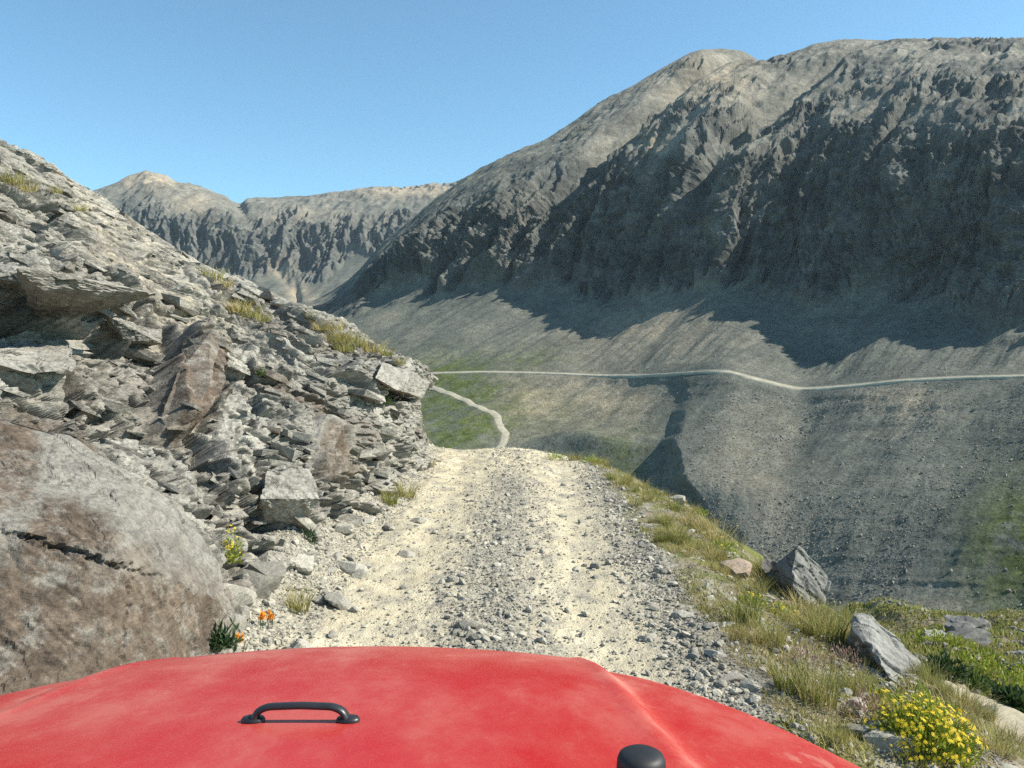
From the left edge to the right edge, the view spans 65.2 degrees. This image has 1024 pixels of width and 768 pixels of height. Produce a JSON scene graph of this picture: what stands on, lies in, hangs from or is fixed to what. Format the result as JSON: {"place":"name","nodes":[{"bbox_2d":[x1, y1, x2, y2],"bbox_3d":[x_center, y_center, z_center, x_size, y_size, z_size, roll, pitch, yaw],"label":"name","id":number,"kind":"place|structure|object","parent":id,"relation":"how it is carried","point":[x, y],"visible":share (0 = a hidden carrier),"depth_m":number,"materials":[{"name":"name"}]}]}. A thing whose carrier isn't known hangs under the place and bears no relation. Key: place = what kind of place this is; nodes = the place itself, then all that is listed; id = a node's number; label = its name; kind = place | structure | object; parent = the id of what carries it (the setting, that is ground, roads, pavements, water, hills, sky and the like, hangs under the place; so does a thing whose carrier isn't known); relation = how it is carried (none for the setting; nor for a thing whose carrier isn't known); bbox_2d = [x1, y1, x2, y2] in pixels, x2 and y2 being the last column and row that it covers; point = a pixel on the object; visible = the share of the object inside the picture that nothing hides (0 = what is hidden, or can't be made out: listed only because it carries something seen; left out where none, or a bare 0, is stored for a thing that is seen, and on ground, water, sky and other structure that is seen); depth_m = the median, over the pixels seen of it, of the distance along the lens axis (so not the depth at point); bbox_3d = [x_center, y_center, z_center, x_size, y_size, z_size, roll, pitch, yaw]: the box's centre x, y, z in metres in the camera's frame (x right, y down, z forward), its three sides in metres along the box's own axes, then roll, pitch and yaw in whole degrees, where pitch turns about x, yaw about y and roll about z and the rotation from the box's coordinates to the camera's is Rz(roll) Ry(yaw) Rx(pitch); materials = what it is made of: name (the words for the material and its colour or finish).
{"place":"outdoors","nodes":[
{"label":"outdoors","id":0,"kind":"place"},
{"bbox_2d":[0,139,437,694],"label":"rock outcrop","id":1,"kind":"object","parent":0,"point":[158,435],"visible":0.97,"depth_m":6.88,"materials":[{"name":"stone"}]},
{"bbox_2d":[0,163,32,185],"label":"grass tuft","id":2,"kind":"object","parent":1,"relation":"on","point":[11,179],"visible":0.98,"depth_m":10.01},
{"bbox_2d":[10,175,45,192],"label":"grass tuft","id":3,"kind":"object","parent":1,"relation":"on","point":[33,188],"visible":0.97,"depth_m":10.19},
{"bbox_2d":[192,263,236,280],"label":"grass tuft","id":4,"kind":"object","parent":1,"relation":"on","point":[212,275],"visible":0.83,"depth_m":11.72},
{"bbox_2d":[208,617,243,652],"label":"leafy plant","id":5,"kind":"object","parent":1,"relation":"on","point":[221,640],"visible":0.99,"depth_m":4.60,"materials":[{"name":"green plant"}]},
{"bbox_2d":[220,524,245,564],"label":"rock plant","id":6,"kind":"object","parent":1,"relation":"on","point":[236,546],"visible":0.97,"depth_m":5.70,"materials":[{"name":"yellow plant"}]},
{"bbox_2d":[217,293,260,312],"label":"grass tuft","id":7,"kind":"object","parent":1,"relation":"on","point":[233,306],"visible":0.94,"depth_m":10.79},
{"bbox_2d":[232,300,272,317],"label":"grass tuft","id":8,"kind":"object","parent":1,"relation":"on","point":[250,313],"visible":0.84,"depth_m":10.87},
{"bbox_2d":[237,561,286,598],"bbox_3d":[-1.838,1.441,5.728,0.392,0.245,0.444,5,28,10],"label":"stone","id":9,"kind":"object","parent":1,"relation":"on","point":[267,583],"visible":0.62,"depth_m":5.68,"materials":[{"name":"stone"}]},
{"bbox_2d":[252,311,273,321],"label":"grass tuft","id":10,"kind":"object","parent":1,"relation":"on","point":[266,319],"visible":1,"depth_m":10.65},
{"bbox_2d":[320,329,348,342],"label":"grass tuft","id":11,"kind":"object","parent":1,"relation":"on","point":[332,340],"visible":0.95,"depth_m":11.67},
{"bbox_2d":[320,316,351,330],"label":"grass tuft","id":12,"kind":"object","parent":1,"relation":"on","point":[339,325],"visible":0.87,"depth_m":12.08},
{"bbox_2d":[325,327,360,341],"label":"grass tuft","id":13,"kind":"object","parent":1,"relation":"on","point":[334,334],"visible":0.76,"depth_m":11.84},
{"bbox_2d":[329,335,362,351],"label":"grass tuft","id":14,"kind":"object","parent":1,"relation":"on","point":[342,347],"visible":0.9,"depth_m":11.68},
{"bbox_2d":[361,339,392,352],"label":"grass tuft","id":15,"kind":"object","parent":1,"relation":"on","point":[368,349],"visible":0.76,"depth_m":12.77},
{"bbox_2d":[93,170,463,302],"bbox_3d":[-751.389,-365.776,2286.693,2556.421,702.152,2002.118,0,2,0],"label":"mountains","id":16,"kind":"structure","parent":0,"point":[297,249],"depth_m":2007.20,"materials":[{"name":"stone"}]},
{"bbox_2d":[430,385,509,447],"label":"valley track","id":17,"kind":"structure","parent":0,"point":[504,439],"depth_m":453.87,"materials":[{"name":"gravel"}]},
{"bbox_2d":[0,0,1023,202],"label":"sky","id":18,"kind":"structure","parent":0,"point":[238,100],"materials":[{"name":"blue"}]},
{"bbox_2d":[225,443,1020,767],"bbox_3d":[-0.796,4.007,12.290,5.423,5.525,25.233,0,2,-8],"label":"gravel road","id":19,"kind":"structure","parent":0,"point":[363,636],"depth_m":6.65,"materials":[{"name":"gravel"}]},
{"bbox_2d":[279,576,323,613],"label":"grass tuft","id":20,"kind":"object","parent":19,"relation":"on","point":[296,608],"visible":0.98,"depth_m":5.75,"materials":[{"name":"plant"}]},
{"bbox_2d":[289,639,313,648],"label":"stone","id":21,"kind":"object","parent":19,"relation":"on","point":[300,643],"visible":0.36,"depth_m":5.02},
{"bbox_2d":[312,595,326,604],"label":"stone","id":22,"kind":"object","parent":19,"relation":"on","point":[320,600],"visible":0.9,"depth_m":6.02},
{"bbox_2d":[324,592,352,609],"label":"stone","id":23,"kind":"object","parent":19,"relation":"on","point":[339,601],"visible":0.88,"depth_m":5.96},
{"bbox_2d":[338,561,368,574],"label":"stone","id":24,"kind":"object","parent":19,"relation":"on","point":[349,567],"visible":0.69,"depth_m":6.84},
{"bbox_2d":[350,569,367,578],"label":"stone","id":25,"kind":"object","parent":19,"relation":"on","point":[360,573],"visible":0.98,"depth_m":6.71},
{"bbox_2d":[377,484,402,505],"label":"grass tuft","id":26,"kind":"object","parent":19,"relation":"on","point":[388,501],"visible":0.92,"depth_m":9.65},
{"bbox_2d":[397,550,415,557],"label":"stone","id":27,"kind":"object","parent":19,"relation":"on","point":[405,554],"visible":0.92,"depth_m":7.49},
{"bbox_2d":[393,476,426,498],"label":"grass tuft","id":28,"kind":"object","parent":19,"relation":"on","point":[410,492],"visible":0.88,"depth_m":10.31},
{"bbox_2d":[0,646,859,767],"bbox_3d":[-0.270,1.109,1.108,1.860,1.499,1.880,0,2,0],"label":"car","id":29,"kind":"object","parent":19,"relation":"on","point":[378,707],"visible":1,"depth_m":1.08,"materials":[{"name":"red paint"}]},
{"bbox_2d":[455,619,478,628],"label":"stone","id":30,"kind":"object","parent":19,"relation":"on","point":[460,624],"visible":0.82,"depth_m":5.41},
{"bbox_2d":[622,493,645,506],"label":"grass tuft","id":31,"kind":"object","parent":19,"relation":"on","point":[637,503],"visible":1,"depth_m":9.72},
{"bbox_2d":[670,610,694,619],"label":"stone","id":32,"kind":"object","parent":19,"relation":"on","point":[682,614],"visible":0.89,"depth_m":5.64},
{"bbox_2d":[704,648,726,657],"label":"stone","id":33,"kind":"object","parent":19,"relation":"on","point":[710,652],"visible":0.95,"depth_m":4.90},
{"bbox_2d":[717,673,745,682],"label":"stone","id":34,"kind":"object","parent":19,"relation":"on","point":[732,677],"visible":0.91,"depth_m":4.56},
{"bbox_2d":[740,679,763,692],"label":"stone","id":35,"kind":"object","parent":19,"relation":"on","point":[752,686],"visible":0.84,"depth_m":4.41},
{"bbox_2d":[227,467,1023,767],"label":"roadside ground","id":36,"kind":"structure","parent":0,"point":[654,506],"depth_m":5.53,"materials":[{"name":"gravel"}]},
{"bbox_2d":[223,583,255,608],"bbox_3d":[-1.866,1.432,5.320,0.283,0.208,0.258,38,-28,-31],"label":"stone","id":37,"kind":"object","parent":36,"relation":"on","point":[245,596],"visible":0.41,"depth_m":5.27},
{"bbox_2d":[235,614,246,633],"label":"stone","id":38,"kind":"object","parent":36,"relation":"on","point":[242,620],"visible":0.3,"depth_m":5.04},
{"bbox_2d":[234,605,249,619],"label":"stone","id":39,"kind":"object","parent":36,"relation":"on","point":[241,610],"visible":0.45,"depth_m":5.22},
{"bbox_2d":[289,554,313,574],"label":"stone","id":40,"kind":"object","parent":36,"relation":"on","point":[304,563],"visible":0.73,"depth_m":6.44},
{"bbox_2d":[301,527,318,544],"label":"rock plant","id":41,"kind":"object","parent":36,"relation":"on","point":[313,538],"visible":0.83,"depth_m":7.15,"materials":[{"name":"green plant"}]},
{"bbox_2d":[333,523,353,533],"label":"stone","id":42,"kind":"object","parent":36,"relation":"on","point":[344,528],"visible":0.79,"depth_m":7.78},
{"bbox_2d":[612,470,635,484],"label":"grass tuft","id":43,"kind":"object","parent":36,"relation":"on","point":[623,481],"visible":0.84,"depth_m":11.34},
{"bbox_2d":[633,487,659,500],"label":"grass tuft","id":44,"kind":"object","parent":36,"relation":"on","point":[649,495],"visible":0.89,"depth_m":10.18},
{"bbox_2d":[657,510,678,527],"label":"grass tuft","id":45,"kind":"object","parent":36,"relation":"on","point":[664,521],"visible":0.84,"depth_m":8.63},
{"bbox_2d":[669,495,685,505],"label":"stone","id":46,"kind":"object","parent":36,"relation":"on","point":[678,497],"visible":0.48,"depth_m":10.65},
{"bbox_2d":[661,522,695,545],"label":"grass tuft","id":47,"kind":"object","parent":36,"relation":"on","point":[685,535],"visible":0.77,"depth_m":7.92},
{"bbox_2d":[690,536,731,561],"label":"grass tuft","id":48,"kind":"object","parent":36,"relation":"on","point":[718,558],"visible":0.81,"depth_m":7.57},
{"bbox_2d":[686,511,745,546],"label":"grass tuft","id":49,"kind":"object","parent":36,"relation":"on","point":[715,536],"visible":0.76,"depth_m":8.51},
{"bbox_2d":[705,535,738,553],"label":"flowering plant","id":50,"kind":"object","parent":36,"relation":"on","point":[728,544],"visible":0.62,"depth_m":8.07,"materials":[{"name":"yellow plant"}]},
{"bbox_2d":[719,558,751,577],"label":"stone","id":51,"kind":"object","parent":36,"relation":"on","point":[741,567],"visible":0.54,"depth_m":7.13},
{"bbox_2d":[717,609,755,641],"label":"grass tuft","id":52,"kind":"object","parent":36,"relation":"on","point":[737,635],"visible":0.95,"depth_m":5.19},
{"bbox_2d":[705,578,783,626],"bbox_3d":[1.609,1.531,5.570,0.499,0.257,0.545,-5,2,2],"label":"grass tuft","id":53,"kind":"object","parent":36,"relation":"on","point":[735,614],"visible":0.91,"depth_m":5.56,"materials":[{"name":"plant"}]},
{"bbox_2d":[738,589,768,607],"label":"flowering plant","id":54,"kind":"object","parent":36,"relation":"on","point":[746,596],"visible":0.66,"depth_m":6.27,"materials":[{"name":"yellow plant"}]},
{"bbox_2d":[738,570,775,594],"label":"grass tuft","id":55,"kind":"object","parent":36,"relation":"on","point":[758,585],"visible":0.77,"depth_m":6.68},
{"bbox_2d":[735,617,781,645],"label":"grass tuft","id":56,"kind":"object","parent":36,"relation":"on","point":[752,637],"visible":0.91,"depth_m":5.13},
{"bbox_2d":[744,568,780,590],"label":"grass tuft","id":57,"kind":"object","parent":36,"relation":"on","point":[771,583],"visible":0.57,"depth_m":7.05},
{"bbox_2d":[741,605,793,648],"bbox_3d":[1.697,1.584,5.174,0.369,0.237,0.347,0,2,-11],"label":"grass tuft","id":58,"kind":"object","parent":36,"relation":"on","point":[777,638],"visible":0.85,"depth_m":5.20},
{"bbox_2d":[761,555,778,586],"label":"boulder","id":59,"kind":"object","parent":36,"relation":"on","point":[766,565],"visible":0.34,"depth_m":7.29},
{"bbox_2d":[766,598,799,617],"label":"flowering plant","id":60,"kind":"object","parent":36,"relation":"on","point":[772,609],"visible":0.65,"depth_m":6.18,"materials":[{"name":"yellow plant"}]},
{"bbox_2d":[762,650,818,695],"bbox_3d":[1.548,1.587,4.396,0.348,0.203,0.363,-3,2,-35],"label":"grass tuft","id":61,"kind":"object","parent":36,"relation":"on","point":[779,684],"visible":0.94,"depth_m":4.41,"materials":[{"name":"plant"}]},
{"bbox_2d":[770,545,830,606],"bbox_3d":[2.610,1.685,7.070,0.814,0.592,0.446,-2,3,-36],"label":"boulder","id":62,"kind":"object","parent":36,"relation":"on","point":[799,567],"visible":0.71,"depth_m":6.87,"materials":[{"name":"stone"}]},
{"bbox_2d":[767,584,835,613],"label":"grass tuft","id":63,"kind":"object","parent":36,"relation":"on","point":[802,604],"visible":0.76,"depth_m":6.43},
{"bbox_2d":[783,604,824,636],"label":"grass tuft","id":64,"kind":"object","parent":36,"relation":"on","point":[801,623],"visible":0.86,"depth_m":5.70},
{"bbox_2d":[781,638,827,675],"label":"seedhead plant","id":65,"kind":"object","parent":36,"relation":"on","point":[807,652],"visible":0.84,"depth_m":4.96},
{"bbox_2d":[791,613,819,635],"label":"grass tuft","id":66,"kind":"object","parent":36,"relation":"on","point":[800,625],"visible":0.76,"depth_m":5.73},
{"bbox_2d":[590,459,1023,767],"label":"ground cover","id":67,"kind":"object","parent":36,"relation":"on","point":[839,722],"visible":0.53,"depth_m":4.97,"materials":[{"name":"green plant"}]},
{"bbox_2d":[791,669,836,702],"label":"grass tuft","id":68,"kind":"object","parent":36,"relation":"on","point":[810,692],"visible":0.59,"depth_m":4.31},
{"bbox_2d":[789,597,839,625],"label":"grass tuft","id":69,"kind":"object","parent":36,"relation":"on","point":[813,611],"visible":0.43,"depth_m":6.12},
{"bbox_2d":[797,599,834,621],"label":"grass tuft","id":70,"kind":"object","parent":36,"relation":"on","point":[828,610],"visible":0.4,"depth_m":6.36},
{"bbox_2d":[779,648,861,711],"bbox_3d":[1.645,1.590,4.287,0.436,0.269,0.459,1,-1,-2],"label":"grass tuft","id":71,"kind":"object","parent":36,"relation":"on","point":[833,701],"visible":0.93,"depth_m":4.26,"materials":[{"name":"plant"}]},
{"bbox_2d":[808,666,843,689],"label":"grass tuft","id":72,"kind":"object","parent":36,"relation":"on","point":[826,678],"visible":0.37,"depth_m":4.63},
{"bbox_2d":[801,601,856,643],"bbox_3d":[2.245,1.709,5.705,0.412,0.258,0.472,0,2,1],"label":"grass tuft","id":73,"kind":"object","parent":36,"relation":"on","point":[827,633],"visible":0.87,"depth_m":5.66,"materials":[{"name":"plant"}]},
{"bbox_2d":[806,710,858,746],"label":"grass tuft","id":74,"kind":"object","parent":36,"relation":"on","point":[841,737],"visible":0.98,"depth_m":3.84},
{"bbox_2d":[822,669,861,695],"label":"grass tuft","id":75,"kind":"object","parent":36,"relation":"on","point":[846,685],"visible":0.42,"depth_m":4.67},
{"bbox_2d":[820,640,866,671],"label":"seedhead plant","id":76,"kind":"object","parent":36,"relation":"on","point":[858,663],"visible":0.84,"depth_m":5.11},
{"bbox_2d":[830,603,867,628],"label":"grass tuft","id":77,"kind":"object","parent":36,"relation":"on","point":[848,619],"visible":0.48,"depth_m":9.00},
{"bbox_2d":[833,670,873,696],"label":"grass tuft","id":78,"kind":"object","parent":36,"relation":"on","point":[855,690],"visible":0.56,"depth_m":4.68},
{"bbox_2d":[837,723,885,737],"bbox_3d":[1.754,1.760,4.041,0.261,0.079,0.084,1,3,26],"label":"stone","id":79,"kind":"object","parent":36,"relation":"on","point":[862,730],"visible":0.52,"depth_m":4.01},
{"bbox_2d":[840,653,886,691],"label":"grass tuft","id":80,"kind":"object","parent":36,"relation":"on","point":[863,676],"visible":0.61,"depth_m":4.77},
{"bbox_2d":[837,686,899,721],"bbox_3d":[1.885,1.697,4.259,0.291,0.208,0.277,0,2,0],"label":"seedhead plant","id":81,"kind":"object","parent":36,"relation":"on","point":[863,700],"visible":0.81,"depth_m":4.26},
{"bbox_2d":[865,683,891,701],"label":"flowering plant","id":82,"kind":"object","parent":36,"relation":"on","point":[882,691],"visible":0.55,"depth_m":4.65,"materials":[{"name":"yellow plant"}]},
{"bbox_2d":[854,680,904,711],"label":"grass tuft","id":83,"kind":"object","parent":36,"relation":"on","point":[884,699],"visible":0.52,"depth_m":4.47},
{"bbox_2d":[847,612,924,687],"bbox_3d":[2.540,1.870,5.452,0.474,0.496,1.062,1,3,21],"label":"boulder","id":84,"kind":"object","parent":36,"relation":"on","point":[882,646],"visible":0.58,"depth_m":5.30,"materials":[{"name":"stone"}]},
{"bbox_2d":[862,730,921,758],"bbox_3d":[1.877,1.779,3.940,0.254,0.123,0.175,-1,3,-23],"label":"stone","id":85,"kind":"object","parent":36,"relation":"on","point":[893,739],"visible":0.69,"depth_m":3.90,"materials":[{"name":"stone"}]},
{"bbox_2d":[861,680,991,767],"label":"flowering bush","id":86,"kind":"object","parent":36,"relation":"on","point":[947,735],"visible":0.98,"depth_m":3.92,"materials":[{"name":"yellow plant"}]},
{"bbox_2d":[908,652,953,684],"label":"grass tuft","id":87,"kind":"object","parent":36,"relation":"on","point":[934,671],"visible":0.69,"depth_m":5.15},
{"bbox_2d":[932,673,955,697],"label":"grass tuft","id":88,"kind":"object","parent":36,"relation":"on","point":[949,689],"visible":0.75,"depth_m":4.84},
{"bbox_2d":[939,677,973,699],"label":"grass tuft","id":89,"kind":"object","parent":36,"relation":"on","point":[962,694],"visible":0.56,"depth_m":4.90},
{"bbox_2d":[924,671,997,710],"bbox_3d":[2.667,1.841,4.754,0.482,0.148,0.462,3,0,-13],"label":"grass tuft","id":90,"kind":"object","parent":36,"relation":"on","point":[967,704],"visible":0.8,"depth_m":4.76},
{"bbox_2d":[932,681,1005,731],"bbox_3d":[2.470,1.789,4.383,0.443,0.183,0.465,2,2,-26],"label":"grass tuft","id":91,"kind":"object","parent":36,"relation":"on","point":[975,713],"visible":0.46,"depth_m":4.39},
{"bbox_2d":[967,692,999,720],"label":"grass tuft","id":92,"kind":"object","parent":36,"relation":"on","point":[993,710],"visible":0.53,"depth_m":4.76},
{"bbox_2d":[962,705,1023,759],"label":"grass tuft","id":93,"kind":"object","parent":36,"relation":"on","point":[996,741],"visible":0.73,"depth_m":4.15,"materials":[{"name":"plant"}]},
{"bbox_2d":[991,708,1023,745],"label":"grass tuft","id":94,"kind":"object","parent":36,"relation":"on","point":[1014,735],"visible":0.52,"depth_m":4.54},
{"bbox_2d":[301,37,1023,614],"bbox_3d":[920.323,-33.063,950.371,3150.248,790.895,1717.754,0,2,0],"label":"mountain","id":95,"kind":"structure","parent":0,"point":[883,181],"depth_m":498.81,"materials":[{"name":"stone"}]},
{"bbox_2d":[440,280,1023,612],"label":"scree","id":96,"kind":"structure","parent":95,"relation":"on","point":[860,534],"depth_m":309.68,"materials":[{"name":"gravel"}]},
{"bbox_2d":[431,369,1023,390],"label":"mountain road","id":97,"kind":"structure","parent":0,"point":[884,382],"depth_m":406.85,"materials":[{"name":"gravel"}]},
{"bbox_2d":[840,598,1023,740],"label":"hillside","id":98,"kind":"structure","parent":0,"point":[1014,717],"depth_m":34.43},
{"bbox_2d":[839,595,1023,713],"bbox_3d":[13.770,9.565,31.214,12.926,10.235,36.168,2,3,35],"label":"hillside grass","id":99,"kind":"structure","parent":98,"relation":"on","point":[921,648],"depth_m":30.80,"materials":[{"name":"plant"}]},
{"bbox_2d":[840,598,1023,697],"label":"hillside rubble","id":100,"kind":"object","parent":98,"relation":"on","point":[944,643],"visible":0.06,"depth_m":30.11,"materials":[{"name":"grey stone"}]},
{"bbox_2d":[917,630,962,649],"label":"meadow plant","id":101,"kind":"object","parent":98,"relation":"on","point":[935,638],"visible":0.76,"depth_m":19.63,"materials":[{"name":"green plant"}]},
{"bbox_2d":[918,647,974,684],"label":"shrub","id":102,"kind":"object","parent":98,"relation":"on","point":[959,672],"visible":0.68,"depth_m":14.49,"materials":[{"name":"green plant"}]},
{"bbox_2d":[918,626,982,651],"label":"meadow plant","id":103,"kind":"object","parent":98,"relation":"on","point":[961,640],"visible":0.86,"depth_m":19.51,"materials":[{"name":"green plant"}]},
{"bbox_2d":[944,614,991,631],"bbox_3d":[18.570,10.162,32.858,1.769,1.261,1.465,-2,3,-35],"label":"boulder","id":104,"kind":"object","parent":98,"relation":"on","point":[953,623],"visible":0.41,"depth_m":32.62,"materials":[{"name":"stone"}]},
{"bbox_2d":[949,627,991,647],"bbox_3d":[12.788,7.419,22.669,1.751,0.844,1.357,-1,-6,1],"label":"boulder","id":105,"kind":"object","parent":98,"relation":"on","point":[981,636],"visible":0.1,"depth_m":22.75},
{"bbox_2d":[949,651,997,676],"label":"meadow plant","id":106,"kind":"object","parent":98,"relation":"on","point":[985,662],"visible":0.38,"depth_m":17.16,"materials":[{"name":"green plant"}]},
{"bbox_2d":[959,666,997,693],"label":"shrub","id":107,"kind":"object","parent":98,"relation":"on","point":[979,681],"visible":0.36,"depth_m":15.05,"materials":[{"name":"green plant"}]},
{"bbox_2d":[966,643,1003,661],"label":"meadow plant","id":108,"kind":"object","parent":98,"relation":"on","point":[986,651],"visible":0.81,"depth_m":19.03,"materials":[{"name":"green plant"}]},
{"bbox_2d":[970,654,1011,667],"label":"meadow plant","id":109,"kind":"object","parent":98,"relation":"on","point":[981,660],"visible":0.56,"depth_m":18.61,"materials":[{"name":"green plant"}]},
{"bbox_2d":[973,653,1022,678],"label":"meadow plant","id":110,"kind":"object","parent":98,"relation":"on","point":[1013,667],"visible":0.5,"depth_m":18.48,"materials":[{"name":"green plant"}]},
{"bbox_2d":[988,682,1023,712],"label":"shrub","id":111,"kind":"object","parent":98,"relation":"on","point":[1014,697],"visible":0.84,"depth_m":10.17,"materials":[{"name":"green plant"}]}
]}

